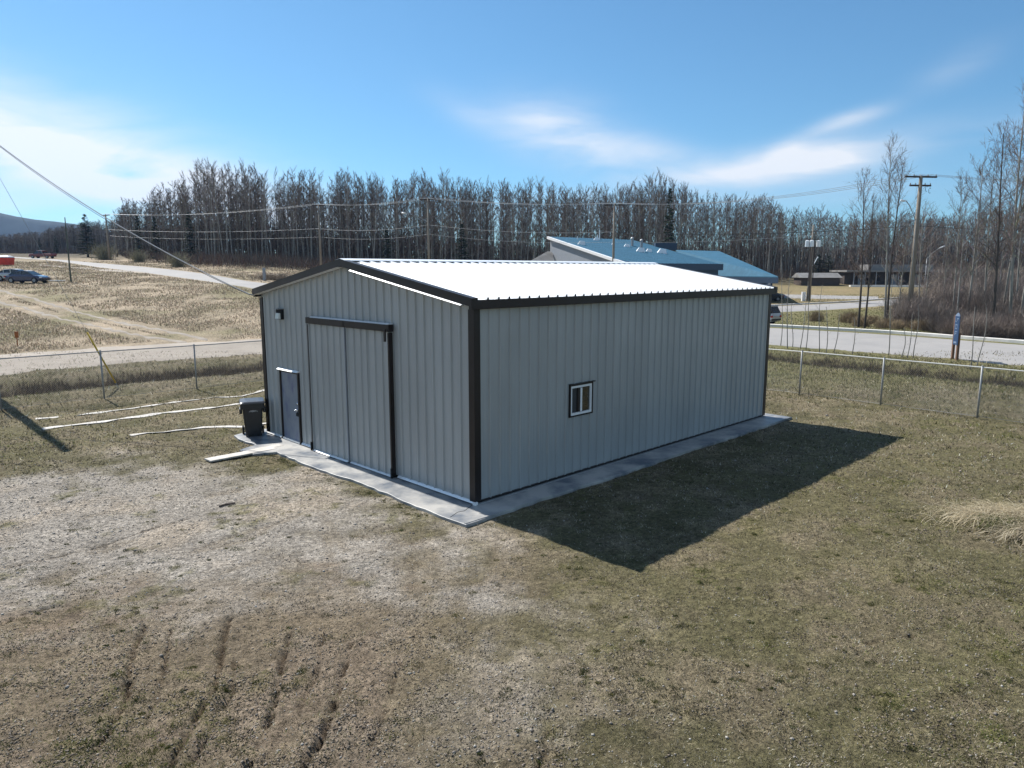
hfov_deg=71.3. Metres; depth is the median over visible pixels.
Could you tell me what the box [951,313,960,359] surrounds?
blue sign
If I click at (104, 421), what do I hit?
pale strip
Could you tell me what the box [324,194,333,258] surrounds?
aspen tree
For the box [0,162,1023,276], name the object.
woodland
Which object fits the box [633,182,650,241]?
aspen tree
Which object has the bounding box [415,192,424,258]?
aspen tree
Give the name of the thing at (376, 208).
aspen tree
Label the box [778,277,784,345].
sapling
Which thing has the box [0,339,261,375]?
gravel road
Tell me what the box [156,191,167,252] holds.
aspen tree
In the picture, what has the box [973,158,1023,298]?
birch tree
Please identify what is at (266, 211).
aspen tree
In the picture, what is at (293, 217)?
aspen tree
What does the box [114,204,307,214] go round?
overhead wire
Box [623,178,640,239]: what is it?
aspen tree
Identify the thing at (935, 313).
bare shrub
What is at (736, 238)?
aspen tree
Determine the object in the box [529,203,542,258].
aspen tree
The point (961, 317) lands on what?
bare shrub
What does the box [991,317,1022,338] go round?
bare shrub
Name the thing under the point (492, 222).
aspen tree
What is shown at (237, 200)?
aspen tree
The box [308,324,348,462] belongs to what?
sliding door
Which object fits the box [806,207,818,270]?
aspen tree
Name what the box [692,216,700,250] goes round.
aspen tree
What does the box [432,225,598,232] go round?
telephone cable
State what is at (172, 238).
aspen tree
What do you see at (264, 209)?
aspen tree
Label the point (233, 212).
overhead wire
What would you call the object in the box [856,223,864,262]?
aspen tree
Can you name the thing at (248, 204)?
aspen tree
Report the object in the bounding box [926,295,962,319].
bare shrub
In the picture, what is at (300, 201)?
aspen tree
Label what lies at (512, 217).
aspen tree
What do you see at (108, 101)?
sky
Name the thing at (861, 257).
birch tree
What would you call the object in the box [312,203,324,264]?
utility pole
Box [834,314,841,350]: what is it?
sapling
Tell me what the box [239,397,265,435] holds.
wheelie bin
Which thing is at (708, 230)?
aspen tree
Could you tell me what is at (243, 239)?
aspen tree
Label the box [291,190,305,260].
aspen tree
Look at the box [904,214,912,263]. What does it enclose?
aspen tree
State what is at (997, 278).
bare shrub
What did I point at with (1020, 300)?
bare shrub
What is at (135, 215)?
aspen tree
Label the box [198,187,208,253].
aspen tree
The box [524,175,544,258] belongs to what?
aspen tree
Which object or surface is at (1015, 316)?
bare shrub
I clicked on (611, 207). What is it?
aspen tree
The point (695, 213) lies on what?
aspen tree
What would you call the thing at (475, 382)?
metal shed
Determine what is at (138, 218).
aspen tree
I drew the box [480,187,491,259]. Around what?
aspen tree
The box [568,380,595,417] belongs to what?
window
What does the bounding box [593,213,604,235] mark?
aspen tree
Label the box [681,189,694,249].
aspen tree
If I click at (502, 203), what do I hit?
overhead wire
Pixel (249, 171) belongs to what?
aspen tree
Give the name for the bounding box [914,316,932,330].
dead grass clump
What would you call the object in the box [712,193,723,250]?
aspen tree
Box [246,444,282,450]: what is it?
plank
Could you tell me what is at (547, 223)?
aspen tree
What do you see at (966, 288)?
bare shrub
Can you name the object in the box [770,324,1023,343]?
kerb
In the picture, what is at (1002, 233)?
aspen tree
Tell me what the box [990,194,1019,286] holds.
tree
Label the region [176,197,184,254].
aspen tree
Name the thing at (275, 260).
underbrush
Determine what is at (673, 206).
aspen tree
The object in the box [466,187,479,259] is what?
aspen tree
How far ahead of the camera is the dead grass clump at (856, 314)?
67.44 m
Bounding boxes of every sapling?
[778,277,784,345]
[785,270,792,348]
[786,303,793,346]
[800,285,810,348]
[805,278,811,348]
[816,284,822,352]
[821,307,830,352]
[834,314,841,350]
[883,272,898,354]
[907,314,914,357]
[909,308,922,356]
[965,309,982,369]
[976,303,991,365]
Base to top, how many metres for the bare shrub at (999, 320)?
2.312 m
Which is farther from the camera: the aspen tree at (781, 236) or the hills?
the hills
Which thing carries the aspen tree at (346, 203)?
on the ground at (258, 497)
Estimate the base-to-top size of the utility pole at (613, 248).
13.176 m
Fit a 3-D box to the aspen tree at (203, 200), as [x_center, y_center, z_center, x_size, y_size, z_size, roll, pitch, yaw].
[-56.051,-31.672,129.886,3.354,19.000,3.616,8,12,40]
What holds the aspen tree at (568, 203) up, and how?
on the ground at (258, 497)
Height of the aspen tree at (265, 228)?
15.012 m
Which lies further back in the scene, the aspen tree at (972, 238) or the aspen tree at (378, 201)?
the aspen tree at (972, 238)
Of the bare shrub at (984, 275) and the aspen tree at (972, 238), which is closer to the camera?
the bare shrub at (984, 275)
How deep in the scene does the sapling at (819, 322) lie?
42.38 m
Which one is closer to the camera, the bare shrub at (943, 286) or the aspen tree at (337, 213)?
the bare shrub at (943, 286)
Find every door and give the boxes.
[277,367,302,443]
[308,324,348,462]
[345,328,390,476]
[858,275,863,284]
[891,275,896,284]
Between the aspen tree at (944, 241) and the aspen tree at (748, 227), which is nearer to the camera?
the aspen tree at (748, 227)
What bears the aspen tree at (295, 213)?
on the ground at (258, 497)
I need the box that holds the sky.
[0,0,1023,258]
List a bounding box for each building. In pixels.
[531,230,778,301]
[792,273,841,285]
[829,264,949,284]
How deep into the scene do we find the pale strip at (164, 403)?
26.30 m
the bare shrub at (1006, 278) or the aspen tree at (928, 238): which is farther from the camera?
the aspen tree at (928, 238)
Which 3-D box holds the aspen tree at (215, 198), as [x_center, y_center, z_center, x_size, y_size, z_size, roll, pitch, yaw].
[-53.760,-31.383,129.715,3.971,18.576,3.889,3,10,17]
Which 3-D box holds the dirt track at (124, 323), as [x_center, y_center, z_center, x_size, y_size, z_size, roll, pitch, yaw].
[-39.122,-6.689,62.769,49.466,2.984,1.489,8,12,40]
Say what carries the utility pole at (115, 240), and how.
on the ground at (258, 497)
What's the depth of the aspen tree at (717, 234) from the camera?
164.92 m
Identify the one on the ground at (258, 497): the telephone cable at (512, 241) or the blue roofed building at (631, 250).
the blue roofed building at (631, 250)
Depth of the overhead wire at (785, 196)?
72.58 m
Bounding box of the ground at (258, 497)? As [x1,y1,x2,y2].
[0,253,1023,767]
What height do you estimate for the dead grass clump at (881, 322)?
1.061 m
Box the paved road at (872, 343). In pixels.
[15,257,1023,364]
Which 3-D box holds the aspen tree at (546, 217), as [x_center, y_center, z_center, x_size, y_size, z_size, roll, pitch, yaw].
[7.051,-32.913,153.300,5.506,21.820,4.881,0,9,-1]
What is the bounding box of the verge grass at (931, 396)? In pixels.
[766,294,1023,400]
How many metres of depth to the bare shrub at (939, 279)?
91.58 m
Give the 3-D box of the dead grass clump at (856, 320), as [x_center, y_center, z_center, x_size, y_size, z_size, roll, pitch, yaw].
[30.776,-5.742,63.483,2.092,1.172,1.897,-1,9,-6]
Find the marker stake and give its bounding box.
[14,331,18,345]
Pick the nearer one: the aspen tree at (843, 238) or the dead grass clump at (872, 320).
the dead grass clump at (872, 320)
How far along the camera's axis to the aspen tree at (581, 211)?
148.47 m
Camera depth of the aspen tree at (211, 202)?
126.49 m
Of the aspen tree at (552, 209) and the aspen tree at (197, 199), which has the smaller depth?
the aspen tree at (197, 199)
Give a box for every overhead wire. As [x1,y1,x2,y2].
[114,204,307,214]
[119,204,314,214]
[124,205,311,214]
[426,198,597,204]
[433,198,605,204]
[440,198,612,204]
[613,174,909,203]
[621,174,920,203]
[630,175,927,203]
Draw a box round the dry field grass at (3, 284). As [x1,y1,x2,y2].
[0,261,313,352]
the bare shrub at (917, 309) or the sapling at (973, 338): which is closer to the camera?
the sapling at (973, 338)
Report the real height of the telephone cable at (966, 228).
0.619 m
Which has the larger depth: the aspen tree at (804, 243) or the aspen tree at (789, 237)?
the aspen tree at (804, 243)
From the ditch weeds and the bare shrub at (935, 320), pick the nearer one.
the ditch weeds
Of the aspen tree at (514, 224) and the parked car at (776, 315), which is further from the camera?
the aspen tree at (514, 224)
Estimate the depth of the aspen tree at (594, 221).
149.06 m
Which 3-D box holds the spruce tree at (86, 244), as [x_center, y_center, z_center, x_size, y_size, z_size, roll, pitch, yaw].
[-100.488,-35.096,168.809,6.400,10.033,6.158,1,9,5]
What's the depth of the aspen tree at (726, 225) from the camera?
161.94 m
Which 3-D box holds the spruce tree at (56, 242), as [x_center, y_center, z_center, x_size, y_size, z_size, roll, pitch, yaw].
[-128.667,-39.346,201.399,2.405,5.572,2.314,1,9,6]
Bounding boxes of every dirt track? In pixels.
[0,290,207,340]
[0,302,185,342]
[40,265,146,272]
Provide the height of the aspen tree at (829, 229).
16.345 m
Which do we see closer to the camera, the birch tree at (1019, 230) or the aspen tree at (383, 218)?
the birch tree at (1019, 230)
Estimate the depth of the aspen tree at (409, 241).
139.91 m
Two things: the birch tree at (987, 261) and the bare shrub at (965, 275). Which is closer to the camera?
the birch tree at (987, 261)
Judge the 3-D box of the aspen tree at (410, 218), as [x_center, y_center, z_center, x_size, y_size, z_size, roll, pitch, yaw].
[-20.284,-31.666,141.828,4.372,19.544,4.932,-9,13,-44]
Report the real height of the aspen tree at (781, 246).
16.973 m
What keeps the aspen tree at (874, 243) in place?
on the ground at (258, 497)
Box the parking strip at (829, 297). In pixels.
[779,294,877,298]
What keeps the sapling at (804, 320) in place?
on the ground at (258, 497)
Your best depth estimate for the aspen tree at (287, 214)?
136.73 m
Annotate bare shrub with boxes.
[876,287,933,316]
[876,288,943,315]
[877,294,936,325]
[883,304,924,325]
[888,280,961,315]
[904,290,955,304]
[905,301,932,320]
[907,261,980,299]
[907,301,954,321]
[914,272,972,299]
[916,298,964,327]
[920,260,1000,293]
[920,277,988,297]
[920,306,952,332]
[921,263,978,294]
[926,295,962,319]
[930,278,986,310]
[930,314,961,334]
[931,263,999,282]
[931,277,1002,297]
[932,269,1008,293]
[936,261,1015,287]
[939,304,967,322]
[941,282,990,301]
[941,310,987,335]
[943,307,972,333]
[945,305,996,336]
[947,282,1006,319]
[956,270,1023,292]
[956,278,1021,315]
[961,310,1007,336]
[966,283,1006,304]
[967,275,1023,295]
[968,292,1020,320]
[976,316,1003,337]
[977,297,1017,316]
[981,308,1019,337]
[983,304,1023,334]
[984,311,1016,336]
[989,263,1023,296]
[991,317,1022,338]
[998,305,1023,335]
[999,290,1021,317]
[1000,320,1023,339]
[1004,287,1023,320]
[1015,317,1023,339]
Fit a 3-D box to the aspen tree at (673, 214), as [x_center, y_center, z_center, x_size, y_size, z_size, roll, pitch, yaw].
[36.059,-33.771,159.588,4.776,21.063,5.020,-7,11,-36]
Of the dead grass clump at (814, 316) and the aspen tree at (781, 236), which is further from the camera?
the aspen tree at (781, 236)
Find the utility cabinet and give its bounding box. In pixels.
[801,292,805,300]
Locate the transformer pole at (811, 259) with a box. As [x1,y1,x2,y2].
[805,225,820,300]
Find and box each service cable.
[0,146,248,293]
[2,148,248,294]
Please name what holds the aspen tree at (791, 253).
on the ground at (258, 497)
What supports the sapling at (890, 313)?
on the ground at (258, 497)
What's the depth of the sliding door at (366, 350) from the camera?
17.48 m
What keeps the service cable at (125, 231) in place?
attached to the utility pole
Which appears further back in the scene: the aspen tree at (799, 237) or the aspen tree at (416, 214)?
the aspen tree at (799, 237)
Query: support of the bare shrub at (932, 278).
on the ground at (258, 497)
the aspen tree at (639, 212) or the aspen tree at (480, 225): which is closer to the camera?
the aspen tree at (480, 225)
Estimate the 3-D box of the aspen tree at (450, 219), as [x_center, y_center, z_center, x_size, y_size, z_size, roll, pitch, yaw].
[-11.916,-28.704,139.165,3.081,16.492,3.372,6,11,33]
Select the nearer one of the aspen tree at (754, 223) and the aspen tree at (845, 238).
the aspen tree at (754, 223)
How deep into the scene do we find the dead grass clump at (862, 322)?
62.81 m
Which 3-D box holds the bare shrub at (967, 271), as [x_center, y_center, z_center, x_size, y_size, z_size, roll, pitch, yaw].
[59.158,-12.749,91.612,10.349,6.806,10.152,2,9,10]
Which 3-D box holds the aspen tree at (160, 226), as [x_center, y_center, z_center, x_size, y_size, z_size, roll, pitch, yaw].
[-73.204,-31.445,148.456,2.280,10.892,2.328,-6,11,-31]
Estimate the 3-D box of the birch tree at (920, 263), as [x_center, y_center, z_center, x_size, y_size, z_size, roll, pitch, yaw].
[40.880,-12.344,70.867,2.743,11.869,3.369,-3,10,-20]
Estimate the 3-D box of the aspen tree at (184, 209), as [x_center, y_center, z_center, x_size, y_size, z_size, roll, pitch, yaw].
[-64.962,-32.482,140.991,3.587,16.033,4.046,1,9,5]
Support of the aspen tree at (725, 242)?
on the ground at (258, 497)
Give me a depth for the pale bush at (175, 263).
115.81 m
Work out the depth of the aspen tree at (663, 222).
154.74 m
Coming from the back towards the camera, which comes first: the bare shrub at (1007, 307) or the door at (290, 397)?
the bare shrub at (1007, 307)
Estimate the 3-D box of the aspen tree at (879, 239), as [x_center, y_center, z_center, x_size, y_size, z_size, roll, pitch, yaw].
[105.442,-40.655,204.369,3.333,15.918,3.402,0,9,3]
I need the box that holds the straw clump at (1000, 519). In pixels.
[890,497,1023,549]
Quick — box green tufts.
[0,387,1023,767]
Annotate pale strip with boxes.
[42,403,238,429]
[76,389,263,415]
[129,423,265,435]
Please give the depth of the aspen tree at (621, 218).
154.97 m
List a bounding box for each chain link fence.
[0,340,263,410]
[766,349,1023,422]
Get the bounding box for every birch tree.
[842,165,880,326]
[842,195,887,327]
[866,132,911,318]
[878,157,927,317]
[888,222,918,301]
[915,202,937,305]
[916,227,947,290]
[933,219,958,287]
[939,201,982,311]
[947,168,976,304]
[958,148,1008,311]
[967,202,993,283]
[970,119,1023,320]
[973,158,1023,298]
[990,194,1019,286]
[994,79,1023,319]
[997,101,1023,307]
[1004,109,1023,322]
[1005,169,1023,296]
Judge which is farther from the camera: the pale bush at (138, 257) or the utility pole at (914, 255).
the pale bush at (138, 257)
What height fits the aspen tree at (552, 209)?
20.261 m
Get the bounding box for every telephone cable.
[107,229,304,231]
[327,225,424,230]
[430,234,601,242]
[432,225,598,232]
[624,226,907,233]
[696,226,910,241]
[925,226,1022,231]
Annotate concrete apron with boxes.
[234,413,791,527]
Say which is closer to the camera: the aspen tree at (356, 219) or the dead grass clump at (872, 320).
the dead grass clump at (872, 320)
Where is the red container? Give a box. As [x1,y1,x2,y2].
[0,256,14,264]
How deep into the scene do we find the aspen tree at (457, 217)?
144.80 m
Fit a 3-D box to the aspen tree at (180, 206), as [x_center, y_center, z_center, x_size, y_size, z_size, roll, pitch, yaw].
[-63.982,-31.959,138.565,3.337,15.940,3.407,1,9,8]
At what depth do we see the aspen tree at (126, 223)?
158.29 m
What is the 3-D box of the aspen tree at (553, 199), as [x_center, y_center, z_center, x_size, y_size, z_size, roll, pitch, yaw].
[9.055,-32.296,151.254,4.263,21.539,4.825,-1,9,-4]
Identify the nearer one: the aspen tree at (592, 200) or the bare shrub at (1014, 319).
the bare shrub at (1014, 319)
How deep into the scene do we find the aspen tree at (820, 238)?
188.76 m
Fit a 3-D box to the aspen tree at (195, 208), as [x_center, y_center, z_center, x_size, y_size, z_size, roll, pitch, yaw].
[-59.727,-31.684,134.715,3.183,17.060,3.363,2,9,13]
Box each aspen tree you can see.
[117,208,123,255]
[120,203,129,257]
[122,200,130,255]
[125,200,133,250]
[133,204,142,233]
[134,200,143,242]
[138,205,144,247]
[143,197,153,251]
[146,211,155,259]
[151,198,158,248]
[155,208,163,250]
[156,182,171,259]
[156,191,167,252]
[167,202,177,249]
[168,200,180,252]
[175,179,191,259]
[175,180,192,253]
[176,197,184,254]
[179,181,193,257]
[187,159,201,254]
[190,172,201,251]
[196,159,212,254]
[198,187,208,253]
[202,158,221,253]
[205,173,218,256]
[207,160,225,262]
[207,177,223,258]
[216,167,230,261]
[219,166,234,255]
[229,172,246,247]
[230,186,240,254]
[235,158,252,255]
[235,169,250,255]
[236,171,258,254]
[243,167,259,256]
[253,174,273,252]
[255,177,269,255]
[257,172,276,256]
[258,182,273,260]
[271,192,285,253]
[274,178,288,255]
[275,179,287,251]
[281,171,294,255]
[283,169,298,259]
[288,167,302,265]
[288,183,299,263]
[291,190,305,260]
[293,169,309,257]
[301,173,316,258]
[309,186,321,254]
[309,195,322,256]
[315,172,329,258]
[323,196,331,257]
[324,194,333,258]
[330,197,335,256]
[331,168,346,256]
[333,172,344,257]
[335,169,352,257]
[337,166,356,257]
[347,170,363,258]
[353,181,367,258]
[355,177,368,258]
[359,184,370,258]
[364,182,374,254]
[367,170,381,258]
[374,177,387,258]
[376,179,389,256]
[379,189,390,243]
[385,201,395,258]
[390,178,402,258]
[392,200,403,258]
[399,204,405,258]
[400,179,415,258]
[401,182,417,258]
[404,172,423,258]
[405,171,424,257]
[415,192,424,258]
[418,168,434,258]
[424,180,441,259]
[426,203,436,258]
[430,166,450,259]
[434,175,448,259]
[437,181,455,259]
[442,195,455,259]
[447,194,459,259]
[451,181,464,258]
[453,182,469,259]
[462,197,473,259]
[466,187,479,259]
[470,199,484,259]
[473,196,485,258]
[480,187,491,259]
[485,186,498,259]
[485,189,496,259]
[486,183,499,259]
[490,185,508,259]
[493,180,506,259]
[499,187,513,259]
[504,183,521,260]
[506,195,519,260]
[516,189,529,260]
[518,192,532,260]
[524,175,535,260]
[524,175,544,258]
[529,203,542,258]
[530,193,547,255]
[539,181,554,251]
[542,194,554,250]
[543,188,557,249]
[545,183,560,236]
[556,188,568,236]
[557,183,576,236]
[561,207,570,236]
[566,186,575,235]
[571,197,583,237]
[572,194,589,237]
[583,205,590,237]
[584,188,597,237]
[587,204,600,237]
[591,184,605,236]
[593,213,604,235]
[599,180,611,238]
[601,199,612,238]
[606,189,619,238]
[611,183,625,238]
[615,184,626,237]
[615,187,627,238]
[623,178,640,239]
[624,200,639,239]
[627,187,641,238]
[630,188,646,237]
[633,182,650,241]
[642,172,660,244]
[642,176,659,244]
[652,192,667,242]
[658,200,670,242]
[663,180,679,241]
[666,189,681,241]
[674,188,689,249]
[675,186,687,249]
[681,188,695,249]
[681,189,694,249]
[688,200,702,249]
[691,194,702,249]
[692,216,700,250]
[697,189,711,250]
[702,204,714,250]
[708,205,718,250]
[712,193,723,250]
[716,213,726,250]
[719,195,733,252]
[721,197,733,253]
[724,193,736,255]
[732,217,740,257]
[734,205,746,258]
[740,202,750,259]
[743,207,752,262]
[749,200,758,264]
[750,195,765,266]
[754,210,763,262]
[759,194,768,269]
[764,203,779,271]
[765,197,775,272]
[772,204,785,273]
[776,217,786,276]
[777,207,788,274]
[785,209,795,268]
[789,227,794,271]
[795,210,802,272]
[795,215,805,267]
[800,217,808,272]
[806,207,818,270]
[813,204,825,265]
[815,218,824,265]
[820,218,829,264]
[825,214,835,267]
[826,215,836,271]
[833,219,841,264]
[839,222,846,264]
[840,218,849,258]
[846,214,854,263]
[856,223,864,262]
[864,216,870,262]
[869,223,877,258]
[876,215,886,263]
[881,220,886,255]
[895,214,905,261]
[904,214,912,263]
[904,216,911,252]
[907,209,915,263]
[925,222,932,253]
[926,208,937,262]
[935,219,943,266]
[943,217,948,263]
[949,210,957,260]
[951,218,961,266]
[962,214,972,268]
[970,211,977,262]
[987,206,998,250]
[999,209,1008,260]
[1017,206,1021,267]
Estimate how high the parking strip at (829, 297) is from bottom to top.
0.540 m
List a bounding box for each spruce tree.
[53,236,59,254]
[75,214,98,256]
[133,216,145,251]
[148,217,163,259]
[181,212,197,262]
[382,229,391,258]
[453,224,468,259]
[662,188,676,250]
[812,255,824,272]
[822,256,836,272]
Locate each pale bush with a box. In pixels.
[87,241,123,259]
[126,249,149,261]
[164,251,189,266]
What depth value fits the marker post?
88.83 m
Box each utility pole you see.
[103,214,110,259]
[114,220,117,256]
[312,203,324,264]
[402,197,435,258]
[604,204,624,261]
[900,174,936,306]
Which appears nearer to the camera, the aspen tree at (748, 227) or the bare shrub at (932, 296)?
the bare shrub at (932, 296)
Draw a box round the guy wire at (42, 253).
[0,179,86,331]
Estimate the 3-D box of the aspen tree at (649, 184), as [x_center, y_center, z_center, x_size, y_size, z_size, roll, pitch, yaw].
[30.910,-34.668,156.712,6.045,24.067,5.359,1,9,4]
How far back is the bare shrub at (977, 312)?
53.04 m
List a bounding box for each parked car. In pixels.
[0,269,22,280]
[4,270,50,282]
[28,250,56,257]
[770,305,781,323]
[772,293,784,300]
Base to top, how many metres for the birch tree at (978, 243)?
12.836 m
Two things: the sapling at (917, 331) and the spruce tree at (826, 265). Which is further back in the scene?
the spruce tree at (826, 265)
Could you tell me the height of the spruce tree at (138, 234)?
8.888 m
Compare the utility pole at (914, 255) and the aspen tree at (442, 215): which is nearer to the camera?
the utility pole at (914, 255)
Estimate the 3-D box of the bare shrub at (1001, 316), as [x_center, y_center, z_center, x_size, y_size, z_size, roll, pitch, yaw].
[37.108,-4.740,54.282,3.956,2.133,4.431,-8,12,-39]
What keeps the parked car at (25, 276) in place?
on the ground at (258, 497)
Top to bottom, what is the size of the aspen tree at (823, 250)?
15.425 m
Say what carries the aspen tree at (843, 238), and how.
on the ground at (258, 497)
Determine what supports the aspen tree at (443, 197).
on the ground at (258, 497)
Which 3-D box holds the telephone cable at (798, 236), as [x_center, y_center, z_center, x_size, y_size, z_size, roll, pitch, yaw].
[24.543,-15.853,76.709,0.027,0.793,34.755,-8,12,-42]
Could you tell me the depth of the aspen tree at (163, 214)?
145.38 m
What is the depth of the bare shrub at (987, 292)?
70.15 m
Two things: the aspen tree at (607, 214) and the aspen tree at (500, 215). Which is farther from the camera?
the aspen tree at (607, 214)
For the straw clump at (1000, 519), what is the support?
on the ground at (258, 497)
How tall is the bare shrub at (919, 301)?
3.796 m
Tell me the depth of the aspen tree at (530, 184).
146.99 m
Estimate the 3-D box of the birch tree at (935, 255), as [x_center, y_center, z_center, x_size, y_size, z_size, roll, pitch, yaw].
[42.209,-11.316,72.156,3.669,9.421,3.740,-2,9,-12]
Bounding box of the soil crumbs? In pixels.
[0,427,1023,767]
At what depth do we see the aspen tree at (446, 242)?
137.50 m
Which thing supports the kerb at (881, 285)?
on the ground at (258, 497)
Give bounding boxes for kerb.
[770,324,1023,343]
[771,297,901,304]
[849,285,918,286]
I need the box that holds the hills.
[0,213,116,240]
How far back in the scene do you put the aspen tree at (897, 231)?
207.43 m
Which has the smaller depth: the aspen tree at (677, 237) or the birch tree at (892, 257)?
the birch tree at (892, 257)
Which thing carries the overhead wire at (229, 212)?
attached to the utility pole at (108, 248)
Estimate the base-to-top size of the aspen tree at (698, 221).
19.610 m
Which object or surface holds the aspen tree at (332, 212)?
on the ground at (258, 497)
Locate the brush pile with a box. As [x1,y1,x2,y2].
[239,272,296,279]
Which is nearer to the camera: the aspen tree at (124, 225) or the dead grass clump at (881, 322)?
the dead grass clump at (881, 322)
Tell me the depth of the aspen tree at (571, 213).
154.49 m
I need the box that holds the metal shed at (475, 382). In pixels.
[249,258,777,505]
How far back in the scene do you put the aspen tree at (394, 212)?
140.64 m
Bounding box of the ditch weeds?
[0,348,1023,397]
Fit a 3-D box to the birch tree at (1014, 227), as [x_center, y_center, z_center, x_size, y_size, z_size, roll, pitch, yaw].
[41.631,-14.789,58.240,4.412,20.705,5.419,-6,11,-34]
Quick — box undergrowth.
[0,215,1023,273]
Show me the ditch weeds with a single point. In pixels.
(138, 380)
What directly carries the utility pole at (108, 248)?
on the ground at (258, 497)
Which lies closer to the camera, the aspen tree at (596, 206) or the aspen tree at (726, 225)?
the aspen tree at (596, 206)
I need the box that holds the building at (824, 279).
[792,273,841,285]
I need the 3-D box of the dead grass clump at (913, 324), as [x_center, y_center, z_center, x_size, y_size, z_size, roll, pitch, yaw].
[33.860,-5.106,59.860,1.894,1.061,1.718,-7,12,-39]
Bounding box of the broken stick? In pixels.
[219,502,234,506]
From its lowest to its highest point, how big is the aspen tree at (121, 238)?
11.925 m
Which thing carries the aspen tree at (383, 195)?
on the ground at (258, 497)
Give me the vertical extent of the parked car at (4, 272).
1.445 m
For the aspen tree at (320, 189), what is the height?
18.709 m
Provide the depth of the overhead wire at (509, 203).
93.45 m
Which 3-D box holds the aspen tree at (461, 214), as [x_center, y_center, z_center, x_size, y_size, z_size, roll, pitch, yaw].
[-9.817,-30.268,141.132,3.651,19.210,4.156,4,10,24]
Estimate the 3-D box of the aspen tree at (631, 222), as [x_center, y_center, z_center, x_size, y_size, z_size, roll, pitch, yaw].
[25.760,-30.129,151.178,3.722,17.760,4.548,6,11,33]
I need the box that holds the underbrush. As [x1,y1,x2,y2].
[0,244,1023,280]
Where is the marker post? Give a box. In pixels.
[262,268,265,280]
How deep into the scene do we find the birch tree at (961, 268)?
61.01 m
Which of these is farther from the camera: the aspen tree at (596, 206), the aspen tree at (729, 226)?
the aspen tree at (729, 226)
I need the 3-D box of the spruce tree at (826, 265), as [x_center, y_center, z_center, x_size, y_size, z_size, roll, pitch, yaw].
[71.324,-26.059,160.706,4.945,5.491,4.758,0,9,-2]
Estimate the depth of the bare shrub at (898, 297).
72.60 m
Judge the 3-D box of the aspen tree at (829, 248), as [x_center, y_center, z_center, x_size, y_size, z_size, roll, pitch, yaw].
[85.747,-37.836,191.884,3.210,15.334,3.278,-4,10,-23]
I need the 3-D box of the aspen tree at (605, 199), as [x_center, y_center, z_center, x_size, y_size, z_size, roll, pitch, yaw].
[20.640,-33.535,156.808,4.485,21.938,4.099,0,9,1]
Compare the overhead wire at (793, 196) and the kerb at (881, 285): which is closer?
the overhead wire at (793, 196)
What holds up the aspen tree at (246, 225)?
on the ground at (258, 497)
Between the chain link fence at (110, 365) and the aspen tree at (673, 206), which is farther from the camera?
the aspen tree at (673, 206)
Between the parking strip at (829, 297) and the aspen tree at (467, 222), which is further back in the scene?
the aspen tree at (467, 222)
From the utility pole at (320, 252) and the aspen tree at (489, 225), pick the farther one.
the aspen tree at (489, 225)
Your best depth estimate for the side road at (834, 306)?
91.53 m
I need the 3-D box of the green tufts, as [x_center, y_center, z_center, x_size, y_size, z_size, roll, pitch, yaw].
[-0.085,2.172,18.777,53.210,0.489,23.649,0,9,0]
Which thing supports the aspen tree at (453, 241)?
on the ground at (258, 497)
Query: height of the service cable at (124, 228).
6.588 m
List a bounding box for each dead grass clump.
[806,310,827,321]
[835,311,855,322]
[838,308,860,320]
[846,317,862,325]
[853,316,875,326]
[867,314,876,323]
[870,318,888,328]
[888,319,907,329]
[907,319,920,329]
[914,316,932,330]
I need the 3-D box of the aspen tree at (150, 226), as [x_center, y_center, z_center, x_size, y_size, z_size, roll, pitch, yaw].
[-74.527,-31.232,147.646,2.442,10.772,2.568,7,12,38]
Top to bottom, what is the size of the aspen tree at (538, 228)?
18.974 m
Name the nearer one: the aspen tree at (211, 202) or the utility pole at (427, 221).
the utility pole at (427, 221)
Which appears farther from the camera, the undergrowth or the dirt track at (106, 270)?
the undergrowth
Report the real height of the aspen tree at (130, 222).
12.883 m
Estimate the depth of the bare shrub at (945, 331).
53.94 m
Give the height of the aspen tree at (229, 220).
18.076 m
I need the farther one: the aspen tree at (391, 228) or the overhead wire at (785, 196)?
the aspen tree at (391, 228)
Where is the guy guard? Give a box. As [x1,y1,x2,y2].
[86,332,118,387]
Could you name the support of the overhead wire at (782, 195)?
attached to the utility pole at (914, 255)
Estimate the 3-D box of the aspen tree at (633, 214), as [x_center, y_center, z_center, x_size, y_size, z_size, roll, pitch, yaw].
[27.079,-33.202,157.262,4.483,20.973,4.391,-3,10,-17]
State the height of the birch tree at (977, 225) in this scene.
15.638 m
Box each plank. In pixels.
[204,446,276,461]
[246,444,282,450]
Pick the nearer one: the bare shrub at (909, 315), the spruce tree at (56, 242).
the bare shrub at (909, 315)
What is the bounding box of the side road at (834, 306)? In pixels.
[778,298,922,311]
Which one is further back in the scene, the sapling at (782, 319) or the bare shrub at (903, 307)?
the bare shrub at (903, 307)
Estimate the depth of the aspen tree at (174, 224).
142.97 m
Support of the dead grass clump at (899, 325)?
on the ground at (258, 497)
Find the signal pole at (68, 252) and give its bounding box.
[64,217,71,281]

